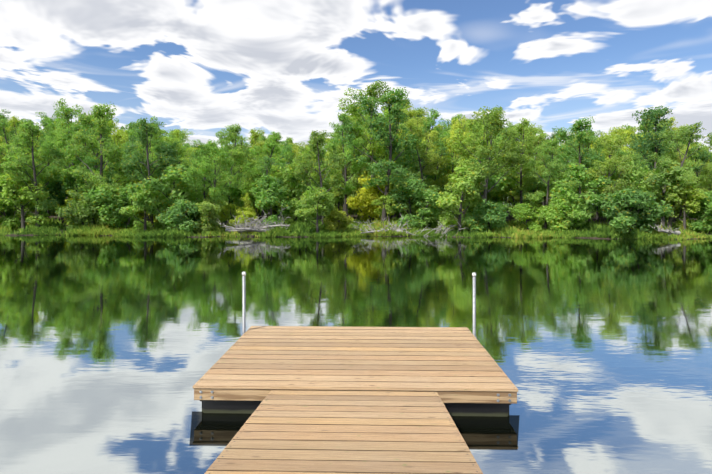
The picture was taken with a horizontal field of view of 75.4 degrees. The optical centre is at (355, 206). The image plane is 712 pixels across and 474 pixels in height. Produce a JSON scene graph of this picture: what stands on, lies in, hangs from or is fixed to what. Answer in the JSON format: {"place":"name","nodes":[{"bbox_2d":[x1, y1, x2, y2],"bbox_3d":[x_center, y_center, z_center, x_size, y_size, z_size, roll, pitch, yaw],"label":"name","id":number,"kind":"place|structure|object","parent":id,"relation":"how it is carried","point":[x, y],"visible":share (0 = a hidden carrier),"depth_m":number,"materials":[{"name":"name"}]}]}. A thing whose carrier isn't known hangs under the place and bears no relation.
{"place":"outdoors","nodes":[
{"label":"outdoors","id":0,"kind":"place"},
{"bbox_2d":[243,178,266,215],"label":"tree","id":1,"kind":"object","parent":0,"point":[252,197],"visible":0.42,"depth_m":42.85,"materials":[{"name":"green plant"}]},
{"bbox_2d":[0,235,711,473],"bbox_3d":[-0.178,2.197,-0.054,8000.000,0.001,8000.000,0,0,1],"label":"water","id":2,"kind":"structure","parent":0,"point":[113,350],"depth_m":8.22,"materials":[{"name":"liquid"}]},
{"bbox_2d":[193,272,517,416],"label":"platform deck","id":3,"kind":"structure","parent":2,"relation":"in","point":[459,371],"depth_m":5.43,"materials":[{"name":"brown wood"}]},
{"bbox_2d":[205,390,482,473],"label":"ramp deck","id":4,"kind":"structure","parent":3,"relation":"attached to","point":[328,432],"depth_m":3.39,"materials":[{"name":"brown wood"}]},
{"bbox_2d":[0,0,711,205],"label":"sky","id":5,"kind":"structure","parent":0,"point":[204,68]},
{"bbox_2d":[6,206,711,239],"bbox_3d":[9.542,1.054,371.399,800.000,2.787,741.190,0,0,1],"label":"bank ground","id":6,"kind":"structure","parent":0,"point":[603,219],"depth_m":40.66,"materials":[{"name":"soil"}]},
{"bbox_2d":[0,117,40,215],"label":"tree","id":7,"kind":"object","parent":6,"relation":"on","point":[9,135],"visible":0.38,"depth_m":38.36,"materials":[{"name":"green plant"}]},
{"bbox_2d":[0,115,42,169],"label":"tree","id":8,"kind":"object","parent":6,"relation":"on","point":[13,120],"visible":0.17,"depth_m":47.73,"materials":[{"name":"green plant"}]},
{"bbox_2d":[0,192,43,229],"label":"tree","id":9,"kind":"object","parent":6,"relation":"on","point":[10,221],"visible":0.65,"depth_m":37.59,"materials":[{"name":"green plant"}]},
{"bbox_2d":[0,169,50,229],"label":"tree","id":10,"kind":"object","parent":6,"relation":"on","point":[15,193],"visible":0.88,"depth_m":36.74,"materials":[{"name":"green plant"}]},
{"bbox_2d":[15,147,50,220],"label":"tree","id":11,"kind":"object","parent":6,"relation":"on","point":[41,174],"visible":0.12,"depth_m":42.91,"materials":[{"name":"green plant"}]},
{"bbox_2d":[0,122,68,226],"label":"tree","id":12,"kind":"object","parent":6,"relation":"on","point":[26,138],"visible":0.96,"depth_m":36.78,"materials":[{"name":"green plant"}]},
{"bbox_2d":[17,112,62,210],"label":"tree","id":13,"kind":"object","parent":6,"relation":"on","point":[30,121],"visible":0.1,"depth_m":63.21,"materials":[{"name":"green plant"}]},
{"bbox_2d":[22,116,62,165],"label":"tree","id":14,"kind":"object","parent":6,"relation":"on","point":[49,137],"visible":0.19,"depth_m":54.16,"materials":[{"name":"green plant"}]},
{"bbox_2d":[33,163,71,217],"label":"tree","id":15,"kind":"object","parent":6,"relation":"on","point":[58,188],"visible":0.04,"depth_m":45.55,"materials":[{"name":"green plant"}]},
{"bbox_2d":[40,175,80,217],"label":"tree","id":16,"kind":"object","parent":6,"relation":"on","point":[60,196],"visible":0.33,"depth_m":44.51,"materials":[{"name":"green plant"}]},
{"bbox_2d":[41,123,81,199],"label":"tree","id":17,"kind":"object","parent":6,"relation":"on","point":[69,164],"visible":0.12,"depth_m":49.77,"materials":[{"name":"green plant"}]},
{"bbox_2d":[40,98,109,190],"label":"tree","id":18,"kind":"object","parent":6,"relation":"on","point":[63,135],"visible":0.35,"depth_m":43.39,"materials":[{"name":"green plant"}]},
{"bbox_2d":[55,190,110,227],"bbox_3d":[-21.820,0.395,37.337,4.149,3.451,4.413,0,0,-25],"label":"bush","id":19,"kind":"object","parent":6,"relation":"on","point":[82,210],"visible":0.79,"depth_m":36.21,"materials":[{"name":"green plant"}]},
{"bbox_2d":[61,127,124,191],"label":"tree","id":20,"kind":"object","parent":6,"relation":"on","point":[90,160],"visible":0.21,"depth_m":40.93,"materials":[{"name":"green plant"}]},
{"bbox_2d":[65,102,134,219],"bbox_3d":[-21.263,-3.243,37.370,5.633,10.370,4.942,0,0,-9],"label":"tree","id":21,"kind":"object","parent":6,"relation":"on","point":[100,118],"visible":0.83,"depth_m":37.19,"materials":[{"name":"green plant"}]},
{"bbox_2d":[94,128,129,159],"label":"tree","id":22,"kind":"object","parent":6,"relation":"on","point":[122,136],"visible":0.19,"depth_m":49.04,"materials":[{"name":"green plant"}]},
{"bbox_2d":[95,173,133,215],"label":"tree","id":23,"kind":"object","parent":6,"relation":"on","point":[110,181],"visible":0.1,"depth_m":41.15,"materials":[{"name":"green plant"}]},
{"bbox_2d":[83,182,152,228],"bbox_3d":[-18.570,0.039,36.511,5.160,4.100,4.448,0,0,-36],"label":"bush","id":24,"kind":"object","parent":6,"relation":"on","point":[117,219],"visible":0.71,"depth_m":35.80,"materials":[{"name":"green plant"}]},
{"bbox_2d":[118,184,166,229],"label":"tree","id":25,"kind":"object","parent":6,"relation":"on","point":[140,223],"visible":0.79,"depth_m":35.19,"materials":[{"name":"green plant"}]},
{"bbox_2d":[131,116,164,218],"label":"tree","id":26,"kind":"object","parent":6,"relation":"on","point":[153,156],"visible":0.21,"depth_m":42.36,"materials":[{"name":"green plant"}]},
{"bbox_2d":[119,118,177,227],"bbox_3d":[-17.063,-2.578,37.674,4.391,9.279,5.132,0,0,35],"label":"tree","id":27,"kind":"object","parent":6,"relation":"on","point":[131,164],"visible":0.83,"depth_m":37.30,"materials":[{"name":"green plant"}]},
{"bbox_2d":[128,175,169,223],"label":"tree","id":28,"kind":"object","parent":6,"relation":"on","point":[141,213],"visible":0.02,"depth_m":40.80,"materials":[{"name":"green plant"}]},
{"bbox_2d":[132,163,198,228],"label":"tree","id":29,"kind":"object","parent":6,"relation":"on","point":[172,176],"visible":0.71,"depth_m":34.91,"materials":[{"name":"green plant"}]},
{"bbox_2d":[144,140,190,213],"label":"tree","id":30,"kind":"object","parent":6,"relation":"on","point":[162,165],"visible":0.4,"depth_m":39.09,"materials":[{"name":"green plant"}]},
{"bbox_2d":[150,136,194,176],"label":"tree","id":31,"kind":"object","parent":6,"relation":"on","point":[179,149],"visible":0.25,"depth_m":48.06,"materials":[{"name":"green plant"}]},
{"bbox_2d":[155,196,204,232],"bbox_3d":[-12.910,0.780,35.156,3.767,3.133,4.007,0,0,26],"label":"bush","id":32,"kind":"object","parent":6,"relation":"on","point":[179,216],"visible":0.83,"depth_m":34.07,"materials":[{"name":"green plant"}]},
{"bbox_2d":[191,198,228,232],"bbox_3d":[-11.027,0.771,34.684,3.052,2.814,3.542,0,0,-23],"label":"bush","id":33,"kind":"object","parent":6,"relation":"on","point":[209,210],"visible":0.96,"depth_m":34.03,"materials":[{"name":"green plant"}]},
{"bbox_2d":[180,138,247,205],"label":"tree","id":34,"kind":"object","parent":6,"relation":"on","point":[205,152],"visible":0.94,"depth_m":35.97,"materials":[{"name":"green plant"}]},
{"bbox_2d":[207,180,247,222],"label":"tree","id":35,"kind":"object","parent":6,"relation":"on","point":[239,202],"visible":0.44,"depth_m":39.73,"materials":[{"name":"green plant"}]},
{"bbox_2d":[217,143,252,194],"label":"tree","id":36,"kind":"object","parent":6,"relation":"on","point":[235,167],"visible":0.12,"depth_m":45.57,"materials":[{"name":"green plant"}]},
{"bbox_2d":[208,124,262,225],"bbox_3d":[-10.518,-2.722,40.050,4.886,8.966,3.808,0,0,-22],"label":"tree","id":37,"kind":"object","parent":6,"relation":"on","point":[232,133],"visible":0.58,"depth_m":39.80,"materials":[{"name":"green plant"}]},
{"bbox_2d":[217,203,254,227],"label":"bush","id":38,"kind":"object","parent":6,"relation":"on","point":[227,210],"visible":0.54,"depth_m":37.02,"materials":[{"name":"green plant"}]},
{"bbox_2d":[229,209,257,233],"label":"bush","id":39,"kind":"object","parent":6,"relation":"on","point":[249,215],"visible":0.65,"depth_m":35.36,"materials":[{"name":"green plant"}]},
{"bbox_2d":[230,135,256,166],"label":"tree","id":40,"kind":"object","parent":6,"relation":"on","point":[241,143],"visible":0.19,"depth_m":50.56,"materials":[{"name":"green plant"}]},
{"bbox_2d":[218,216,270,231],"bbox_3d":[-7.703,1.255,32.856,4.520,1.434,1.545,0,0,-32],"label":"driftwood snag","id":41,"kind":"object","parent":6,"relation":"on","point":[251,228],"visible":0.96,"depth_m":32.81,"materials":[{"name":"grey wood"}]},
{"bbox_2d":[243,128,265,147],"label":"tree","id":42,"kind":"object","parent":6,"relation":"on","point":[254,136],"visible":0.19,"depth_m":91.57,"materials":[{"name":"green plant"}]},
{"bbox_2d":[225,204,289,232],"bbox_3d":[-7.457,0.902,34.038,4.732,2.143,2.870,0,0,29],"label":"driftwood snag","id":43,"kind":"object","parent":6,"relation":"on","point":[258,227],"visible":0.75,"depth_m":33.97,"materials":[{"name":"grey wood"}]},
{"bbox_2d":[244,147,282,217],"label":"tree","id":44,"kind":"object","parent":6,"relation":"on","point":[264,153],"visible":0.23,"depth_m":42.73,"materials":[{"name":"green plant"}]},
{"bbox_2d":[242,131,291,222],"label":"tree","id":45,"kind":"object","parent":6,"relation":"on","point":[273,151],"visible":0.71,"depth_m":39.23,"materials":[{"name":"green plant"}]},
{"bbox_2d":[255,155,286,217],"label":"tree","id":46,"kind":"object","parent":6,"relation":"on","point":[267,164],"visible":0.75,"depth_m":36.36,"materials":[{"name":"green plant"}]},
{"bbox_2d":[249,174,296,228],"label":"tree","id":47,"kind":"object","parent":6,"relation":"on","point":[265,199],"visible":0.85,"depth_m":35.85,"materials":[{"name":"green plant"}]},
{"bbox_2d":[254,130,292,164],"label":"tree","id":48,"kind":"object","parent":6,"relation":"on","point":[263,138],"visible":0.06,"depth_m":77.74,"materials":[{"name":"green plant"}]},
{"bbox_2d":[255,165,294,218],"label":"tree","id":49,"kind":"object","parent":6,"relation":"on","point":[274,208],"visible":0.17,"depth_m":43.56,"materials":[{"name":"green plant"}]},
{"bbox_2d":[274,141,295,171],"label":"tree","id":50,"kind":"object","parent":6,"relation":"on","point":[286,148],"visible":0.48,"depth_m":55.87,"materials":[{"name":"green plant"}]},
{"bbox_2d":[277,158,317,220],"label":"tree","id":51,"kind":"object","parent":6,"relation":"on","point":[298,188],"visible":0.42,"depth_m":41.91,"materials":[{"name":"green plant"}]},
{"bbox_2d":[288,147,318,197],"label":"tree","id":52,"kind":"object","parent":6,"relation":"on","point":[295,167],"visible":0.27,"depth_m":40.72,"materials":[{"name":"green plant"}]},
{"bbox_2d":[289,197,321,224],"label":"tree","id":53,"kind":"object","parent":6,"relation":"on","point":[299,206],"visible":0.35,"depth_m":36.56,"materials":[{"name":"green plant"}]},
{"bbox_2d":[294,186,335,232],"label":"tree","id":54,"kind":"object","parent":6,"relation":"on","point":[316,202],"visible":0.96,"depth_m":33.25,"materials":[{"name":"green plant"}]},
{"bbox_2d":[293,129,347,226],"bbox_3d":[-2.777,-1.986,35.797,4.553,7.870,3.733,0,0,-17],"label":"tree","id":55,"kind":"object","parent":6,"relation":"on","point":[315,142],"visible":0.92,"depth_m":35.41,"materials":[{"name":"green plant"}]},
{"bbox_2d":[322,208,353,231],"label":"bush","id":56,"kind":"object","parent":6,"relation":"on","point":[332,218],"visible":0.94,"depth_m":34.49,"materials":[{"name":"green plant"}]},
{"bbox_2d":[326,187,353,210],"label":"tree","id":57,"kind":"object","parent":6,"relation":"on","point":[339,199],"visible":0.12,"depth_m":45.95,"materials":[{"name":"green plant"}]},
{"bbox_2d":[330,142,356,212],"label":"tree","id":58,"kind":"object","parent":6,"relation":"on","point":[348,170],"visible":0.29,"depth_m":45.74,"materials":[{"name":"green plant"}]},
{"bbox_2d":[322,113,365,218],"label":"tree","id":59,"kind":"object","parent":6,"relation":"on","point":[356,167],"visible":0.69,"depth_m":40.79,"materials":[{"name":"green plant"}]},
{"bbox_2d":[0,216,711,239],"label":"bank weeds","id":60,"kind":"object","parent":6,"relation":"on","point":[589,229],"visible":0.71,"depth_m":33.94,"materials":[{"name":"green plant"}]},
{"bbox_2d":[347,158,391,217],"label":"tree","id":61,"kind":"object","parent":6,"relation":"on","point":[359,173],"visible":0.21,"depth_m":44.20,"materials":[{"name":"green plant"}]},
{"bbox_2d":[346,175,394,221],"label":"tree","id":62,"kind":"object","parent":6,"relation":"on","point":[368,196],"visible":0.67,"depth_m":39.50,"materials":[{"name":"yellow plant"}]},
{"bbox_2d":[352,216,405,233],"bbox_3d":[1.584,1.274,34.324,4.398,1.437,2.138,0,0,-14],"label":"driftwood snag","id":63,"kind":"object","parent":6,"relation":"on","point":[373,230],"visible":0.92,"depth_m":34.13,"materials":[{"name":"grey wood"}]},
{"bbox_2d":[334,87,428,223],"bbox_3d":[2.302,-3.933,36.915,6.630,11.430,5.759,0,0,-34],"label":"tree","id":64,"kind":"object","parent":6,"relation":"on","point":[383,171],"visible":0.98,"depth_m":36.83,"materials":[{"name":"green plant"}]},
{"bbox_2d":[337,79,430,178],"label":"tree","id":65,"kind":"object","parent":6,"relation":"on","point":[375,148],"visible":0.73,"depth_m":42.27,"materials":[{"name":"green plant"}]},
{"bbox_2d":[371,191,402,222],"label":"tree","id":66,"kind":"object","parent":6,"relation":"on","point":[389,208],"visible":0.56,"depth_m":37.07,"materials":[{"name":"green plant"}]},
{"bbox_2d":[364,113,409,217],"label":"tree","id":67,"kind":"object","parent":6,"relation":"on","point":[374,156],"visible":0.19,"depth_m":46.72,"materials":[{"name":"green plant"}]},
{"bbox_2d":[382,110,421,217],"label":"tree","id":68,"kind":"object","parent":6,"relation":"on","point":[402,125],"visible":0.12,"depth_m":47.83,"materials":[{"name":"green plant"}]},
{"bbox_2d":[385,188,439,227],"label":"tree","id":69,"kind":"object","parent":6,"relation":"on","point":[425,211],"visible":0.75,"depth_m":36.16,"materials":[{"name":"green plant"}]},
{"bbox_2d":[401,117,441,181],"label":"tree","id":70,"kind":"object","parent":6,"relation":"on","point":[428,170],"visible":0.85,"depth_m":39.08,"materials":[{"name":"green plant"}]},
{"bbox_2d":[399,102,443,171],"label":"tree","id":71,"kind":"object","parent":6,"relation":"on","point":[411,114],"visible":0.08,"depth_m":57.03,"materials":[{"name":"green plant"}]},
{"bbox_2d":[395,166,447,209],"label":"tree","id":72,"kind":"object","parent":6,"relation":"on","point":[416,175],"visible":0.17,"depth_m":42.82,"materials":[{"name":"green plant"}]},
{"bbox_2d":[382,216,463,237],"bbox_3d":[4.932,1.377,33.831,6.096,1.766,3.671,0,0,1],"label":"driftwood snag","id":73,"kind":"object","parent":6,"relation":"on","point":[439,227],"visible":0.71,"depth_m":33.98,"materials":[{"name":"grey wood"}]},
{"bbox_2d":[401,108,451,216],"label":"tree","id":74,"kind":"object","parent":6,"relation":"on","point":[427,125],"visible":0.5,"depth_m":43.25,"materials":[{"name":"green plant"}]},
{"bbox_2d":[419,179,449,219],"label":"tree","id":75,"kind":"object","parent":6,"relation":"on","point":[429,186],"visible":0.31,"depth_m":38.59,"materials":[{"name":"green plant"}]},
{"bbox_2d":[418,143,453,219],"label":"tree","id":76,"kind":"object","parent":6,"relation":"on","point":[442,149],"visible":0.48,"depth_m":41.36,"materials":[{"name":"green plant"}]},
{"bbox_2d":[420,174,461,211],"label":"tree","id":77,"kind":"object","parent":6,"relation":"on","point":[436,181],"visible":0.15,"depth_m":40.96,"materials":[{"name":"green plant"}]},
{"bbox_2d":[427,116,484,159],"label":"tree","id":78,"kind":"object","parent":6,"relation":"on","point":[454,121],"visible":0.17,"depth_m":49.40,"materials":[{"name":"green plant"}]},
{"bbox_2d":[426,124,486,216],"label":"tree","id":79,"kind":"object","parent":6,"relation":"on","point":[447,161],"visible":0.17,"depth_m":42.85,"materials":[{"name":"green plant"}]},
{"bbox_2d":[435,164,485,230],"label":"tree","id":80,"kind":"object","parent":6,"relation":"on","point":[467,197],"visible":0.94,"depth_m":34.22,"materials":[{"name":"green plant"}]},
{"bbox_2d":[451,113,507,182],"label":"tree","id":81,"kind":"object","parent":6,"relation":"on","point":[475,128],"visible":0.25,"depth_m":40.49,"materials":[{"name":"green plant"}]},
{"bbox_2d":[456,149,511,217],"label":"tree","id":82,"kind":"object","parent":6,"relation":"on","point":[498,185],"visible":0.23,"depth_m":38.85,"materials":[{"name":"green plant"}]},
{"bbox_2d":[461,199,508,232],"bbox_3d":[9.619,0.829,34.650,3.563,2.786,3.350,0,0,31],"label":"bush","id":83,"kind":"object","parent":6,"relation":"on","point":[490,214],"visible":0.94,"depth_m":34.05,"materials":[{"name":"green plant"}]},
{"bbox_2d":[447,105,526,231],"bbox_3d":[10.269,-2.898,35.532,6.459,9.918,4.375,0,0,-1],"label":"tree","id":84,"kind":"object","parent":6,"relation":"on","point":[512,158],"visible":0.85,"depth_m":35.43,"materials":[{"name":"green plant"}]},
{"bbox_2d":[499,118,542,221],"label":"tree","id":85,"kind":"object","parent":6,"relation":"on","point":[521,128],"visible":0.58,"depth_m":38.57,"materials":[{"name":"green plant"}]},
{"bbox_2d":[494,175,555,214],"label":"tree","id":86,"kind":"object","parent":6,"relation":"on","point":[510,191],"visible":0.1,"depth_m":42.35,"materials":[{"name":"green plant"}]},
{"bbox_2d":[508,202,550,231],"bbox_3d":[13.678,0.951,35.940,3.304,2.625,2.848,0,0,-9],"label":"bush","id":87,"kind":"object","parent":6,"relation":"on","point":[519,212],"visible":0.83,"depth_m":35.58,"materials":[{"name":"green plant"}]},
{"bbox_2d":[515,169,544,219],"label":"tree","id":88,"kind":"object","parent":6,"relation":"on","point":[538,184],"visible":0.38,"depth_m":41.59,"materials":[{"name":"green plant"}]},
{"bbox_2d":[516,134,558,183],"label":"tree","id":89,"kind":"object","parent":6,"relation":"on","point":[541,137],"visible":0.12,"depth_m":42.36,"materials":[{"name":"green plant"}]},
{"bbox_2d":[524,138,581,228],"bbox_3d":[15.333,-1.662,35.963,4.044,7.379,3.216,0,0,18],"label":"tree","id":90,"kind":"object","parent":6,"relation":"on","point":[548,148],"visible":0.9,"depth_m":36.04,"materials":[{"name":"green plant"}]},
{"bbox_2d":[544,148,571,202],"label":"tree","id":91,"kind":"object","parent":6,"relation":"on","point":[559,161],"visible":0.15,"depth_m":43.73,"materials":[{"name":"green plant"}]},
{"bbox_2d":[535,192,593,231],"bbox_3d":[15.689,0.552,34.809,4.102,3.207,3.856,0,0,22],"label":"bush","id":92,"kind":"object","parent":6,"relation":"on","point":[572,208],"visible":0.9,"depth_m":34.10,"materials":[{"name":"green plant"}]},
{"bbox_2d":[544,117,605,206],"bbox_3d":[18.115,-2.814,38.374,5.037,9.129,4.412,0,0,27],"label":"tree","id":93,"kind":"object","parent":6,"relation":"on","point":[578,126],"visible":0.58,"depth_m":37.90,"materials":[{"name":"green plant"}]},
{"bbox_2d":[550,162,615,229],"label":"tree","id":94,"kind":"object","parent":6,"relation":"on","point":[576,173],"visible":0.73,"depth_m":34.81,"materials":[{"name":"green plant"}]},
{"bbox_2d":[571,136,615,212],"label":"tree","id":95,"kind":"object","parent":6,"relation":"on","point":[587,145],"visible":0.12,"depth_m":45.10,"materials":[{"name":"green plant"}]},
{"bbox_2d":[581,132,636,224],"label":"tree","id":96,"kind":"object","parent":6,"relation":"on","point":[613,141],"visible":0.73,"depth_m":34.47,"materials":[{"name":"green plant"}]},
{"bbox_2d":[606,127,637,158],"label":"tree","id":97,"kind":"object","parent":6,"relation":"on","point":[619,130],"visible":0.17,"depth_m":55.61,"materials":[{"name":"green plant"}]},
{"bbox_2d":[599,159,650,192],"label":"tree","id":98,"kind":"object","parent":6,"relation":"on","point":[632,178],"visible":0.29,"depth_m":36.23,"materials":[{"name":"green plant"}]},
{"bbox_2d":[613,147,648,192],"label":"tree","id":99,"kind":"object","parent":6,"relation":"on","point":[635,158],"visible":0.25,"depth_m":37.84,"materials":[{"name":"green plant"}]},
{"bbox_2d":[614,122,654,158],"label":"tree","id":100,"kind":"object","parent":6,"relation":"on","point":[640,129],"visible":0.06,"depth_m":59.99,"materials":[{"name":"green plant"}]},
{"bbox_2d":[600,186,673,233],"bbox_3d":[19.579,0.324,32.006,4.631,3.621,4.353,0,0,21],"label":"bush","id":101,"kind":"object","parent":6,"relation":"on","point":[620,212],"visible":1,"depth_m":31.53,"materials":[{"name":"green plant"}]},
{"bbox_2d":[630,132,666,182],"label":"tree","id":102,"kind":"object","parent":6,"relation":"on","point":[632,134],"visible":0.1,"depth_m":43.31,"materials":[{"name":"green plant"}]},
{"bbox_2d":[630,106,684,199],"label":"tree","id":103,"kind":"object","parent":6,"relation":"on","point":[649,117],"visible":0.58,"depth_m":40.06,"materials":[{"name":"green plant"}]},
{"bbox_2d":[648,219,680,235],"bbox_3d":[20.830,1.452,31.148,2.836,1.170,1.295,0,0,-29],"label":"driftwood snag","id":104,"kind":"object","parent":6,"relation":"on","point":[669,232],"visible":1,"depth_m":31.26,"materials":[{"name":"grey wood"}]},
{"bbox_2d":[643,159,697,227],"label":"tree","id":105,"kind":"object","parent":6,"relation":"on","point":[661,179],"visible":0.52,"depth_m":34.07,"materials":[{"name":"green plant"}]},
{"bbox_2d":[644,121,711,226],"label":"tree","id":106,"kind":"object","parent":6,"relation":"on","point":[688,134],"visible":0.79,"depth_m":34.07,"materials":[{"name":"green plant"}]},
{"bbox_2d":[662,183,706,229],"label":"tree","id":107,"kind":"object","parent":6,"relation":"on","point":[689,204],"visible":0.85,"depth_m":33.70,"materials":[{"name":"green plant"}]},
{"bbox_2d":[683,189,711,224],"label":"tree","id":108,"kind":"object","parent":6,"relation":"on","point":[706,199],"visible":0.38,"depth_m":33.70,"materials":[{"name":"green plant"}]},
{"bbox_2d":[685,201,711,233],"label":"bush","id":109,"kind":"object","parent":6,"relation":"on","point":[698,225],"visible":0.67,"depth_m":33.48,"materials":[{"name":"green plant"}]},
{"bbox_2d":[687,147,711,187],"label":"tree","id":110,"kind":"object","parent":6,"relation":"on","point":[704,157],"visible":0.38,"depth_m":39.94,"materials":[{"name":"green plant"}]},
{"bbox_2d":[695,162,711,204],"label":"tree","id":111,"kind":"object","parent":6,"relation":"on","point":[707,181],"visible":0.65,"depth_m":35.66,"materials":[{"name":"green plant"}]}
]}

